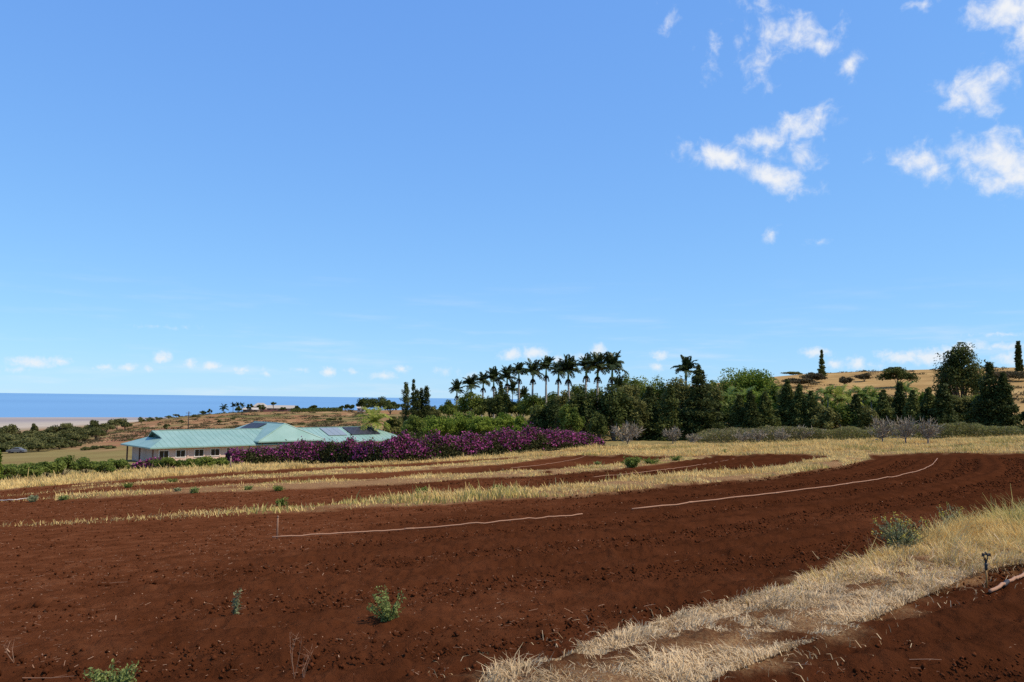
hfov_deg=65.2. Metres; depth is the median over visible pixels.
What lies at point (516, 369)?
royal palm
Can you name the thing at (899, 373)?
tree
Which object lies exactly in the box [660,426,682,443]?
bare bush
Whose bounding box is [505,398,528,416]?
tree
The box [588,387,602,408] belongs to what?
tree
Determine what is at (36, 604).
soil clods
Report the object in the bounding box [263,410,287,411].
retaining wall
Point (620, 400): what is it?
tree
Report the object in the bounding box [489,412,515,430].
tree
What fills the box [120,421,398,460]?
ranch house
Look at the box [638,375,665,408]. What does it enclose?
tree
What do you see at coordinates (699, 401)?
norfolk pine
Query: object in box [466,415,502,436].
tree
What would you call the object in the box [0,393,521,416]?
ocean
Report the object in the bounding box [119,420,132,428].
kiawe tree
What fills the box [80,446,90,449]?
slope bush
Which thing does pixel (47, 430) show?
kiawe tree
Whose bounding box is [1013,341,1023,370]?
cypress
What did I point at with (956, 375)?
tree
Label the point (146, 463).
bougainvillea bush
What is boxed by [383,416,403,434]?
bush
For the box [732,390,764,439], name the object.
dark conifer
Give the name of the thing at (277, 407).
hilltop house
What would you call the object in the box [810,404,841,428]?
bush
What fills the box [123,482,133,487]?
strip weed
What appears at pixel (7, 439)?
kiawe tree
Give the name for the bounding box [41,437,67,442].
kiawe tree
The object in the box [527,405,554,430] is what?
bush
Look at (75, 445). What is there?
kiawe tree
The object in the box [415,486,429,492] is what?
strip weed
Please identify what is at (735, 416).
dark conifer
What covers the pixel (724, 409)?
tree
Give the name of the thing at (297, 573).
straw litter
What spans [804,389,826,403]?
feather palm
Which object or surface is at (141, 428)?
hillside scrub
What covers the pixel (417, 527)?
irrigation pipe
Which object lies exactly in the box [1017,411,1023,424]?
bush
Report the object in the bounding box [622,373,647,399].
tree
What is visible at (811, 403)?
dark conifer
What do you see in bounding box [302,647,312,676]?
dry stalk
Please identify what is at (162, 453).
window
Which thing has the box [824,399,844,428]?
bush
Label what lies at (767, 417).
dark conifer
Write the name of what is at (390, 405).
tree
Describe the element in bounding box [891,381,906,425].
dark conifer
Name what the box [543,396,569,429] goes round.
tree
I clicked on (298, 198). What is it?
sky
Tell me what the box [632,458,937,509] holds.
irrigation pipe
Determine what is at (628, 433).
bare bush
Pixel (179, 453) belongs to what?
window
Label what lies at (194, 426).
hillside grass
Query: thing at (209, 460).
green shrub
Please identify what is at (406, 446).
bougainvillea hedge
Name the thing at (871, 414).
bush
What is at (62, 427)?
kiawe tree
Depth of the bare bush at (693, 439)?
119.25 m
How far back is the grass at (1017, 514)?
18.68 m
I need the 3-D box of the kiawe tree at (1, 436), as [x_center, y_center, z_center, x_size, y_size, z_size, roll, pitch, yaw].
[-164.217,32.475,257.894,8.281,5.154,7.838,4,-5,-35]
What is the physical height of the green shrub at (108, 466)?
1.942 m
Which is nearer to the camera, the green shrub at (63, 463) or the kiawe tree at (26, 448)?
the green shrub at (63, 463)
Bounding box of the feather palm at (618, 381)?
[606,374,627,393]
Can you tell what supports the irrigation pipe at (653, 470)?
on the ground at (990, 627)
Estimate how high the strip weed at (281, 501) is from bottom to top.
0.424 m
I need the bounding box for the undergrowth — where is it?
[386,401,973,440]
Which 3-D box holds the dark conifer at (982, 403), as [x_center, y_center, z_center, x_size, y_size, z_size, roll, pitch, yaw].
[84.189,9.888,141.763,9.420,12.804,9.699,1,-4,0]
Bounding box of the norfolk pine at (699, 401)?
[676,364,732,440]
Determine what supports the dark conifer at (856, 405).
on the ground at (990, 627)
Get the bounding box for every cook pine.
[409,379,415,410]
[817,350,827,375]
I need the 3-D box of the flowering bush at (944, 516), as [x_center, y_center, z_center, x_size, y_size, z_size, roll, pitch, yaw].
[10.320,4.183,18.731,0.676,0.766,0.706,1,-4,0]
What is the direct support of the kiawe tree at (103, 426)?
on the ground at (990, 627)
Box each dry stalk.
[1,642,26,662]
[290,633,301,678]
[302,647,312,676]
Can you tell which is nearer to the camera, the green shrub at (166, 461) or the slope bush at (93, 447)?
the green shrub at (166, 461)
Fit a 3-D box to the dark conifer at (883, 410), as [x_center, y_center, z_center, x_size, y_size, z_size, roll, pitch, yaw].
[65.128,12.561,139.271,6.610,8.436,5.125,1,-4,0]
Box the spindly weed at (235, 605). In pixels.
[231,587,242,614]
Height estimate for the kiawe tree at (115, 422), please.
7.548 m
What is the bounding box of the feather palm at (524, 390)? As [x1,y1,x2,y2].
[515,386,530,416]
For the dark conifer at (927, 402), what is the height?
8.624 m
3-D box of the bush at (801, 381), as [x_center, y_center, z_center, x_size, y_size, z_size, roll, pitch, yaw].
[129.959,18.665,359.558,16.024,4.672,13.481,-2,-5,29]
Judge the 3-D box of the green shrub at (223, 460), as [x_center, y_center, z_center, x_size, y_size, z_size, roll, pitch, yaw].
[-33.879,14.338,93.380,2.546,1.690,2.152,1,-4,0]
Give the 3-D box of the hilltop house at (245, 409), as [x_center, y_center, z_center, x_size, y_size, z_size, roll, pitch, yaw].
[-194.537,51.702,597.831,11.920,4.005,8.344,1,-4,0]
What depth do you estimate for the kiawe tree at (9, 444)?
221.62 m
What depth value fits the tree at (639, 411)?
138.28 m
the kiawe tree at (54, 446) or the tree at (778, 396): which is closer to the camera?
the tree at (778, 396)
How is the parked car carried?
on the ground at (990, 627)
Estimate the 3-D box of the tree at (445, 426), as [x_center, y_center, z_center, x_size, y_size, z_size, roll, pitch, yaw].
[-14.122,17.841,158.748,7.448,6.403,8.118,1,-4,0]
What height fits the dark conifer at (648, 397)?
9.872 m
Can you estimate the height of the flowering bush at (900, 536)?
0.847 m
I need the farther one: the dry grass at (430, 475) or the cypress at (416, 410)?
the cypress at (416, 410)
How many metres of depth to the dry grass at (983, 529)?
15.10 m
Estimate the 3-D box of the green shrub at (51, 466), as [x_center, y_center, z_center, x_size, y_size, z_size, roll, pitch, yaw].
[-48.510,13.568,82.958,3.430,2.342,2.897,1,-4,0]
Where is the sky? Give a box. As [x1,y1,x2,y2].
[0,0,1023,398]
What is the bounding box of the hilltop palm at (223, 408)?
[219,403,228,412]
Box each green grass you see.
[5,434,1023,486]
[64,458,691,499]
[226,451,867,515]
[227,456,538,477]
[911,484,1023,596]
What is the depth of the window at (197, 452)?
141.58 m
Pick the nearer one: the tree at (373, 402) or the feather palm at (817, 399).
the feather palm at (817, 399)
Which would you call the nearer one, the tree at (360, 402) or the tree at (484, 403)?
the tree at (484, 403)
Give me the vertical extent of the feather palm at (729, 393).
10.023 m
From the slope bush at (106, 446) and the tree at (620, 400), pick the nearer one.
the tree at (620, 400)
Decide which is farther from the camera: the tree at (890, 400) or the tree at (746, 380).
the tree at (746, 380)
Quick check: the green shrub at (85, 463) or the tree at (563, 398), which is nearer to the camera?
the green shrub at (85, 463)
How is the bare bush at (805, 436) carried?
on the ground at (990, 627)
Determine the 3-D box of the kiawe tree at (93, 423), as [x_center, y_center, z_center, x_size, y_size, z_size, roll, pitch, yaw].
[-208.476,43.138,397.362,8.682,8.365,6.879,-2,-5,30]
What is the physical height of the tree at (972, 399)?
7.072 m
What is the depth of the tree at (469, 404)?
247.64 m
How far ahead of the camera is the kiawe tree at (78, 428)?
336.34 m
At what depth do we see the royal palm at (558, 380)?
239.49 m
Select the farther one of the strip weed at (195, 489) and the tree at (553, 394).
the tree at (553, 394)
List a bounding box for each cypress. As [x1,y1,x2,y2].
[398,382,411,423]
[410,389,420,435]
[419,385,431,419]
[419,388,423,415]
[495,381,504,416]
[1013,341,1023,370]
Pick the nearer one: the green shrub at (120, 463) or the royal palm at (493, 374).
the green shrub at (120, 463)
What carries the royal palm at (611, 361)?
on the ground at (990, 627)
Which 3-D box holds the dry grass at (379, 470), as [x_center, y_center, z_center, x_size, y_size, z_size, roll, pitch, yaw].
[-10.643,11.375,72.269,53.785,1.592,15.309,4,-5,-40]
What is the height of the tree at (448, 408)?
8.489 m
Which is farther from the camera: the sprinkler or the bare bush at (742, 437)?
the bare bush at (742, 437)
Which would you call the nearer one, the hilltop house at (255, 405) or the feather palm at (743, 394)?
the feather palm at (743, 394)
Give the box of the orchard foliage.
[291,407,342,411]
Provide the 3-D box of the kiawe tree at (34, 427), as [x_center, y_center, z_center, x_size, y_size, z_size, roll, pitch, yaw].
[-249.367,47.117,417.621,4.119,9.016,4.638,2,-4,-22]
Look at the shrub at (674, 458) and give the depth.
73.24 m
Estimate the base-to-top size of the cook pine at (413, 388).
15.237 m
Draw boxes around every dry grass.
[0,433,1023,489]
[0,482,318,525]
[55,455,558,488]
[55,455,711,500]
[97,450,870,519]
[702,499,1023,609]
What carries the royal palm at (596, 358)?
on the ground at (990, 627)
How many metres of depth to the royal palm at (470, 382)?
289.07 m
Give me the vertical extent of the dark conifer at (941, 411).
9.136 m
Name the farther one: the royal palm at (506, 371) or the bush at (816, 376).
the bush at (816, 376)
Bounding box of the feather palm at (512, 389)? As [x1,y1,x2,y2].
[505,380,522,415]
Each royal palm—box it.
[449,378,464,404]
[460,373,479,413]
[474,372,490,416]
[484,366,505,417]
[494,364,517,413]
[508,362,528,415]
[519,358,544,395]
[536,356,554,405]
[550,360,565,396]
[553,354,581,400]
[575,352,593,390]
[584,352,610,395]
[594,350,628,383]
[670,354,698,384]
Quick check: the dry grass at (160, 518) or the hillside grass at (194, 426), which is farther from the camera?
the hillside grass at (194, 426)
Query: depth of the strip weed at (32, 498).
40.95 m
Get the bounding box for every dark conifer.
[631,386,661,440]
[648,385,685,440]
[723,394,744,439]
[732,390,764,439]
[757,391,781,439]
[772,379,794,434]
[787,384,811,437]
[801,390,828,427]
[845,394,867,436]
[870,389,897,427]
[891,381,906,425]
[901,390,924,434]
[919,387,934,421]
[921,383,965,434]
[965,362,1021,429]
[988,372,1023,428]
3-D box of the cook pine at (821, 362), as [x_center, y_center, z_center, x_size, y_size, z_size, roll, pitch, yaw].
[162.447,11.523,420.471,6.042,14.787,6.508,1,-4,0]
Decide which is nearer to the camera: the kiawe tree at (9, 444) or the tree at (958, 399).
the tree at (958, 399)
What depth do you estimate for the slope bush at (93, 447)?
212.52 m
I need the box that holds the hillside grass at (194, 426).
[72,409,382,443]
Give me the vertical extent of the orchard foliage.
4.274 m
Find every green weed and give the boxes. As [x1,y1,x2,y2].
[83,658,139,681]
[367,586,405,621]
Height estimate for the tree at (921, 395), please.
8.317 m
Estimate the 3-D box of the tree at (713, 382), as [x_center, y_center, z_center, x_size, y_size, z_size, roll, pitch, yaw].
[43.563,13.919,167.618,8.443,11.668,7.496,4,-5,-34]
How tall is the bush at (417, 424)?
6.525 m
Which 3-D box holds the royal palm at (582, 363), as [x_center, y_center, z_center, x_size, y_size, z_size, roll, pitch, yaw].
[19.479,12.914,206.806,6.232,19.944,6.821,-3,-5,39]
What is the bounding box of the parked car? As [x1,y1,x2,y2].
[6,447,26,452]
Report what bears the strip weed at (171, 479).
on the ground at (990, 627)
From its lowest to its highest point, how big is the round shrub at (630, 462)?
1.031 m
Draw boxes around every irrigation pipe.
[272,513,582,537]
[512,456,583,467]
[595,464,700,476]
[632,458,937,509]
[877,451,1023,452]
[988,573,1023,592]
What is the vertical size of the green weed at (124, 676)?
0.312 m
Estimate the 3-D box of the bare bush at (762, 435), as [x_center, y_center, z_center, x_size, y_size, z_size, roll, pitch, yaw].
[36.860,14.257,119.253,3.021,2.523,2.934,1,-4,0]
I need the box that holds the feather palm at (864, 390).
[853,385,875,407]
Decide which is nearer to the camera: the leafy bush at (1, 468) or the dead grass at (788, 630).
the dead grass at (788, 630)
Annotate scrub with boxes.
[83,411,365,443]
[687,421,1023,442]
[775,366,1023,404]
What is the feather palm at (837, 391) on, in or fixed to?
on the ground at (990, 627)
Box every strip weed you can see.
[27,495,38,501]
[57,495,70,499]
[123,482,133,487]
[165,478,179,481]
[189,486,199,492]
[242,485,252,489]
[273,485,284,490]
[275,497,288,505]
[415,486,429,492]
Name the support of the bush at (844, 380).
on the ground at (990, 627)
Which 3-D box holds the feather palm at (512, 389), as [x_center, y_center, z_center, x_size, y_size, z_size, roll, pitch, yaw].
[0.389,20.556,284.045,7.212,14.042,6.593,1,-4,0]
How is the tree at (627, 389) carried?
on the ground at (990, 627)
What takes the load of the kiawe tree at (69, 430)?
on the ground at (990, 627)
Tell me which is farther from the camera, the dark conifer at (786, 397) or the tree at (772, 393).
the tree at (772, 393)
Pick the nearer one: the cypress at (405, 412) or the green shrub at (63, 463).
the green shrub at (63, 463)
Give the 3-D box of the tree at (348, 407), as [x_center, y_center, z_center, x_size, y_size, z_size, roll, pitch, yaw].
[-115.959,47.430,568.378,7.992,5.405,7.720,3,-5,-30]
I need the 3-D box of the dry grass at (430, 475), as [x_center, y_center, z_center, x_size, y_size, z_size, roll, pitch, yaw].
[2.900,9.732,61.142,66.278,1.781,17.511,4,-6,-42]
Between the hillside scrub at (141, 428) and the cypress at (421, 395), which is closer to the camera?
the cypress at (421, 395)
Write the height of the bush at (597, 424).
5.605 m
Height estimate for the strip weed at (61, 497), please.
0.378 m
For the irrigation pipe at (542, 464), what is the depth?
65.80 m
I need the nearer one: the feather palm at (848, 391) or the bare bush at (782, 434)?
the bare bush at (782, 434)
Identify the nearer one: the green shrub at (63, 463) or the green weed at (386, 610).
the green weed at (386, 610)
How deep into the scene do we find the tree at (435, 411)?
232.37 m
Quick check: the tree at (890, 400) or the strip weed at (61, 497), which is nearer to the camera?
the strip weed at (61, 497)
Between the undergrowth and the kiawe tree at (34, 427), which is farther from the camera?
the kiawe tree at (34, 427)
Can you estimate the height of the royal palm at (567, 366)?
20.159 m
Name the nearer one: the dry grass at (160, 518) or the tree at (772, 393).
the dry grass at (160, 518)
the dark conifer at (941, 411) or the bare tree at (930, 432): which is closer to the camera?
the bare tree at (930, 432)
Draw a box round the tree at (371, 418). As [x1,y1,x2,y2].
[356,406,392,430]
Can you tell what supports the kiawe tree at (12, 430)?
on the ground at (990, 627)
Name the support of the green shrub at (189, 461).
on the green grass at (846, 446)
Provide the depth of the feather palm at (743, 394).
149.67 m
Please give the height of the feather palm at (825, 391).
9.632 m
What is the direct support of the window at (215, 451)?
in the ranch house at (183, 444)
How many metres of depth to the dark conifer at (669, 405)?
138.30 m
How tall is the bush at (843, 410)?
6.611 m
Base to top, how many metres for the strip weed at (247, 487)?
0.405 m
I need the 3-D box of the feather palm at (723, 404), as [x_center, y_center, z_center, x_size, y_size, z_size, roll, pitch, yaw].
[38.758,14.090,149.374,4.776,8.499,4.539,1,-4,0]
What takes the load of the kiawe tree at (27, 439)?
on the ground at (990, 627)
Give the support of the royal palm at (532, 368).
on the ground at (990, 627)
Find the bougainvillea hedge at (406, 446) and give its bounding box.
[225,422,605,464]
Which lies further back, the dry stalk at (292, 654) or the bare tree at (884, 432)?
the bare tree at (884, 432)
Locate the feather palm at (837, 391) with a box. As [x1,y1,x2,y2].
[824,384,851,426]
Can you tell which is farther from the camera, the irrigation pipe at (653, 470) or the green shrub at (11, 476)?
the green shrub at (11, 476)
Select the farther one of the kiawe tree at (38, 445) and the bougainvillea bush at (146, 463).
the kiawe tree at (38, 445)
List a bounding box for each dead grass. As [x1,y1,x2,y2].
[428,544,1023,681]
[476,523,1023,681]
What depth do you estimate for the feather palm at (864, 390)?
145.53 m
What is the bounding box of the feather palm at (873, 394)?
[858,386,880,426]
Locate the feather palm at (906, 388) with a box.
[894,381,917,397]
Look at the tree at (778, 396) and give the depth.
148.28 m
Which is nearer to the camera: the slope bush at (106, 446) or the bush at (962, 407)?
the bush at (962, 407)
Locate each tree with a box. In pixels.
[0,424,22,436]
[0,434,15,438]
[0,435,21,442]
[0,441,21,446]
[0,445,8,450]
[1,446,30,452]
[14,436,46,450]
[15,434,26,437]
[20,430,34,434]
[22,442,55,449]
[25,442,52,451]
[27,430,58,437]
[29,423,38,431]
[33,434,46,438]
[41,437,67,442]
[42,427,53,432]
[49,423,72,432]
[53,441,69,449]
[55,428,77,433]
[58,433,80,440]
[62,439,77,447]
[69,443,81,447]
[70,426,88,431]
[74,429,93,435]
[80,435,89,439]
[84,420,99,428]
[85,427,107,438]
[88,423,114,429]
[107,418,126,429]
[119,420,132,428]
[344,404,354,410]
[356,398,376,410]
[356,406,392,430]
[363,396,387,407]
[382,400,400,413]
[422,415,459,436]
[428,405,441,418]
[437,399,459,417]
[450,411,473,435]
[456,390,486,416]
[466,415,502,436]
[472,396,494,416]
[487,388,516,416]
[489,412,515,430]
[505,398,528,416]
[510,415,529,431]
[518,393,545,415]
[541,391,559,402]
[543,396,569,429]
[553,390,574,406]
[565,387,611,432]
[570,384,584,394]
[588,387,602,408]
[597,384,634,440]
[618,383,640,406]
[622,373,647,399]
[622,399,650,440]
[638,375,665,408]
[660,375,692,408]
[703,384,725,425]
[705,380,728,420]
[716,367,781,406]
[720,396,743,425]
[743,390,776,412]
[761,382,778,408]
[775,388,804,405]
[865,391,879,409]
[866,415,897,440]
[876,367,920,383]
[887,394,894,407]
[887,415,919,443]
[913,416,945,443]
[915,389,924,403]
[931,342,987,397]
[951,394,967,416]
[965,394,980,419]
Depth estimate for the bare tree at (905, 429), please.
102.52 m
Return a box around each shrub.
[0,463,21,479]
[2,463,24,479]
[14,461,47,477]
[32,461,62,477]
[54,455,77,475]
[73,456,100,473]
[92,461,114,473]
[104,458,130,470]
[149,457,184,467]
[175,457,205,467]
[195,456,220,466]
[217,457,232,465]
[622,456,641,467]
[642,457,658,463]
[670,455,682,460]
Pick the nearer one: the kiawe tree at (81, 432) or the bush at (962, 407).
the bush at (962, 407)
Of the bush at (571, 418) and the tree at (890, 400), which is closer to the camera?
the bush at (571, 418)
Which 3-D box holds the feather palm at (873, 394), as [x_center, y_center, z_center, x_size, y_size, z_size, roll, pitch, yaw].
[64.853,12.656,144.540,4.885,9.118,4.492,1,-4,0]
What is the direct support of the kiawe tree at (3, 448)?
on the ground at (990, 627)
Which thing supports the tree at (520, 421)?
on the ground at (990, 627)
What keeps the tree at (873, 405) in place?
on the ground at (990, 627)
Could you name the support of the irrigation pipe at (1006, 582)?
on the ground at (990, 627)
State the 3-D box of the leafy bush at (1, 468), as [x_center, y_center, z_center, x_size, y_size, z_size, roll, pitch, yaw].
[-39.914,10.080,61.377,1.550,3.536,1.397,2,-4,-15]
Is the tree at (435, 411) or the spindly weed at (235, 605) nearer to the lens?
the spindly weed at (235, 605)
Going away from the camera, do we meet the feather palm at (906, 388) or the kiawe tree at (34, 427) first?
the feather palm at (906, 388)
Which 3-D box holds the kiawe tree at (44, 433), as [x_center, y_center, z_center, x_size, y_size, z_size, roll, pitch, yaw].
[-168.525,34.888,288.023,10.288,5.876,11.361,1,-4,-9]
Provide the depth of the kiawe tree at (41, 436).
246.77 m
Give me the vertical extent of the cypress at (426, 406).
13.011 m
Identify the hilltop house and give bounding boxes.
[242,407,259,411]
[252,403,266,410]
[266,405,296,410]
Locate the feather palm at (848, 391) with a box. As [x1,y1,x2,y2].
[832,387,863,406]
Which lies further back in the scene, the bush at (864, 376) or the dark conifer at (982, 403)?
the bush at (864, 376)
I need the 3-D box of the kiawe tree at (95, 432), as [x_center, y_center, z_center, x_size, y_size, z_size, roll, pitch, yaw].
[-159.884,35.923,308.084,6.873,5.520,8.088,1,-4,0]
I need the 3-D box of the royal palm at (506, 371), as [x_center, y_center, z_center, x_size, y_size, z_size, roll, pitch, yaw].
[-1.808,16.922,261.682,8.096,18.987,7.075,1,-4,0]
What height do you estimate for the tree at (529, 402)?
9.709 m
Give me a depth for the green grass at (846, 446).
92.93 m
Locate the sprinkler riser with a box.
[276,516,278,538]
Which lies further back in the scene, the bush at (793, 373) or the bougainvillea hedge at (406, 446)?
the bush at (793, 373)
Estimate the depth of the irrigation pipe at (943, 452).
78.16 m
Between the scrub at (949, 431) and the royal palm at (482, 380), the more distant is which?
the royal palm at (482, 380)
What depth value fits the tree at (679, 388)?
166.83 m
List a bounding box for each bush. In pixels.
[0,449,3,476]
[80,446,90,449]
[91,445,99,449]
[99,445,115,448]
[121,456,174,469]
[256,404,265,410]
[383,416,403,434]
[399,414,428,438]
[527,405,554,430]
[558,404,585,431]
[586,411,607,437]
[610,419,644,443]
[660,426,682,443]
[684,433,701,442]
[732,429,755,441]
[749,428,768,441]
[771,428,790,440]
[781,371,802,374]
[781,377,819,385]
[788,425,814,439]
[799,372,827,381]
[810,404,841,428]
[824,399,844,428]
[833,402,861,426]
[839,376,854,384]
[854,373,871,381]
[863,405,879,427]
[871,512,930,548]
[937,502,963,524]
[954,395,972,422]
[985,371,1023,380]
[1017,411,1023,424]
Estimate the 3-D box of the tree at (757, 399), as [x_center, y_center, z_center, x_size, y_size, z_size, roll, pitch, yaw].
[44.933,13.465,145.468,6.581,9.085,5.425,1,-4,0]
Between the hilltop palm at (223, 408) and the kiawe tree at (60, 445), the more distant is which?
the hilltop palm at (223, 408)
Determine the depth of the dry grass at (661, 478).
38.28 m
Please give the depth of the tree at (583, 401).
140.55 m
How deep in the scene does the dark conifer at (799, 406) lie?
141.86 m
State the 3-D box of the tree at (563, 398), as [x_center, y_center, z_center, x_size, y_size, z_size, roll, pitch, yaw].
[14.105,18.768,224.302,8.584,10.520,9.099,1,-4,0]
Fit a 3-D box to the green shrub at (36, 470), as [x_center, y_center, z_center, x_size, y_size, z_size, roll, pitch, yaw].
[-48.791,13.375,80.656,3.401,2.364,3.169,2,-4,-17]
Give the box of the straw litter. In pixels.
[1,461,1019,675]
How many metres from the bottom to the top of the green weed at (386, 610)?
0.515 m
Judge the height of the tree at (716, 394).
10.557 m
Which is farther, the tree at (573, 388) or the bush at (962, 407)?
the tree at (573, 388)
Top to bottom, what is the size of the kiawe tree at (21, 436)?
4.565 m
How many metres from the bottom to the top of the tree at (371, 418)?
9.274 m
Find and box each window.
[158,450,168,457]
[175,449,185,457]
[194,449,203,456]
[210,448,219,455]
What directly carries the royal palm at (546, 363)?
on the ground at (990, 627)
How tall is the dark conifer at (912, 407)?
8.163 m
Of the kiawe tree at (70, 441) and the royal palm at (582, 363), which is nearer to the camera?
the royal palm at (582, 363)
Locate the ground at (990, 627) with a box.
[0,367,1023,681]
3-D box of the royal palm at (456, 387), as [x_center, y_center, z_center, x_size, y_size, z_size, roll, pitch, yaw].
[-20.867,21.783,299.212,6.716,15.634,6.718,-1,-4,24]
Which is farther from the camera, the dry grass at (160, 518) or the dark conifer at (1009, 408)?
the dark conifer at (1009, 408)
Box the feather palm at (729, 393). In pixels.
[720,386,738,402]
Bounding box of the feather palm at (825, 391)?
[816,385,840,429]
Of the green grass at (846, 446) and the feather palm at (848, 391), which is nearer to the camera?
the green grass at (846, 446)
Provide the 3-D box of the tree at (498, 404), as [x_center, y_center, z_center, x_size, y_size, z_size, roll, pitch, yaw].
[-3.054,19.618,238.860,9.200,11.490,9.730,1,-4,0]
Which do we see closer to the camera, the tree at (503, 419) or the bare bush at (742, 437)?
the bare bush at (742, 437)
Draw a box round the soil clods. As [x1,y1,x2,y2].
[0,457,1023,681]
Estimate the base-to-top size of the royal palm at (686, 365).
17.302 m
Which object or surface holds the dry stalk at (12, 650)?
on the ground at (990, 627)
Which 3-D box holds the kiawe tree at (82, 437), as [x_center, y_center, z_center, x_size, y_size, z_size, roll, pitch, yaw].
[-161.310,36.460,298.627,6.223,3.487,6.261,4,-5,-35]
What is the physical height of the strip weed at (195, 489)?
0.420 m
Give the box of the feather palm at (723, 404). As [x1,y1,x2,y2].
[718,395,728,406]
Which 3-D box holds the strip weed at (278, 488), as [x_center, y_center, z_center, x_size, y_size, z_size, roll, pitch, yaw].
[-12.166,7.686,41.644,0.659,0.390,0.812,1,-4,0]
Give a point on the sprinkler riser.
(277, 526)
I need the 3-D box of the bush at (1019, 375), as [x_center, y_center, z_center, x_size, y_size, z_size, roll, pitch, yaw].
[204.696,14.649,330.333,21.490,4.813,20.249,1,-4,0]
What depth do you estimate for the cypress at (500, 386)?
274.15 m
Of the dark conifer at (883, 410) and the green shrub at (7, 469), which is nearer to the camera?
the green shrub at (7, 469)
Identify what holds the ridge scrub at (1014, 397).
on the ground at (990, 627)
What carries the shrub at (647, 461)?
on the ground at (990, 627)
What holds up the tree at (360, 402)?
on the ground at (990, 627)
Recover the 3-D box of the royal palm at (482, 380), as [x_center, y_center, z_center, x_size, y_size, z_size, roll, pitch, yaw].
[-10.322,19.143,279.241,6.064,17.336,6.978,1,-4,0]
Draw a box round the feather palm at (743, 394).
[733,386,753,398]
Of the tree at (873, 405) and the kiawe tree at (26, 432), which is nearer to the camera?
the tree at (873, 405)
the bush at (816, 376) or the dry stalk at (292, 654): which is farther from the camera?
the bush at (816, 376)
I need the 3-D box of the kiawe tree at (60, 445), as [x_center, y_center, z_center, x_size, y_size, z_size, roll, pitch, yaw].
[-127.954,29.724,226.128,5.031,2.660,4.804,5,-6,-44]
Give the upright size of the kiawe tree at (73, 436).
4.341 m
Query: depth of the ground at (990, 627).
14.68 m
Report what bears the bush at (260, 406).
on the ground at (990, 627)
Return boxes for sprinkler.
[982,552,990,587]
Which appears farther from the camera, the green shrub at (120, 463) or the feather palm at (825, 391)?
the feather palm at (825, 391)
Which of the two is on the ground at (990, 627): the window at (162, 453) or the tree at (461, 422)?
the tree at (461, 422)

